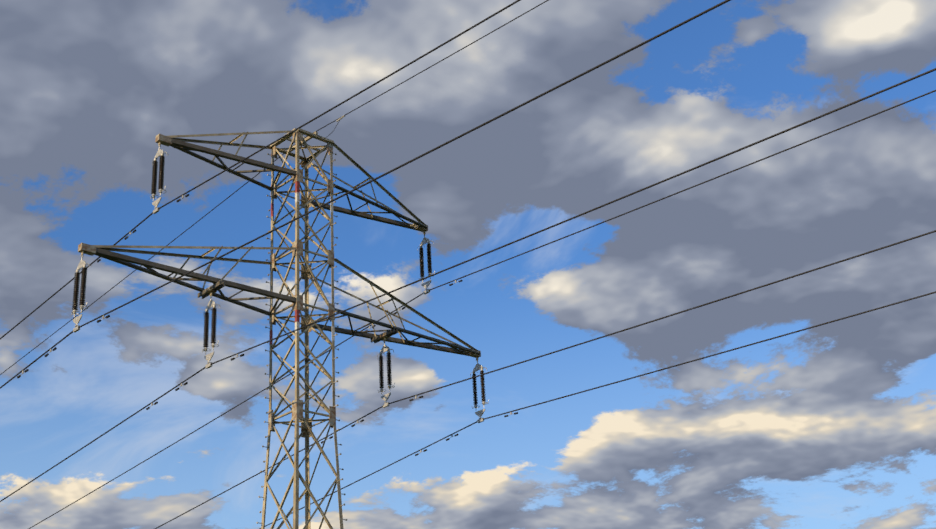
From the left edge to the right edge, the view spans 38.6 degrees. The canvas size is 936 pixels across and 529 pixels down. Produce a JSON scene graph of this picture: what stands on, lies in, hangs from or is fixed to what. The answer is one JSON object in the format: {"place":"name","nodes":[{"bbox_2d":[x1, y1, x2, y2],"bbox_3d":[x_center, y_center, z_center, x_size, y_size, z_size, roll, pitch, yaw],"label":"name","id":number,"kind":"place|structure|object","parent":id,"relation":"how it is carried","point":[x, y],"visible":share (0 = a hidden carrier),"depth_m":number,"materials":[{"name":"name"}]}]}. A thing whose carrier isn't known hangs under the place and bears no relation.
{"place":"outdoors","nodes":[
{"label":"outdoors","id":0,"kind":"place"},
{"bbox_2d":[0,0,935,528],"label":"sky","id":1,"kind":"structure","parent":0,"point":[832,425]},
{"label":"field","id":2,"kind":"structure","parent":0,"visible":0},
{"bbox_2d":[78,128,480,528],"bbox_3d":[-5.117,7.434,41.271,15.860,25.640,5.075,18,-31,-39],"label":"pylon","id":3,"kind":"object","parent":2,"relation":"on","point":[296,249],"visible":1,"depth_m":43.73,"materials":[{"name":"metal"}]},
{"bbox_2d":[72,145,488,422],"bbox_3d":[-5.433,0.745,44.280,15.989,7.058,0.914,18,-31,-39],"label":"insulator sets","id":4,"kind":"object","parent":3,"relation":"attached to","point":[213,304],"visible":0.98,"depth_m":41.72,"materials":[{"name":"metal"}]},
{"bbox_2d":[0,0,935,528],"bbox_3d":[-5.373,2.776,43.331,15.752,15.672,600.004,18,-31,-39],"label":"conductors","id":5,"kind":"object","parent":3,"relation":"on","point":[46,354],"visible":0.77,"depth_m":37.42,"materials":[{"name":"grey metal"}]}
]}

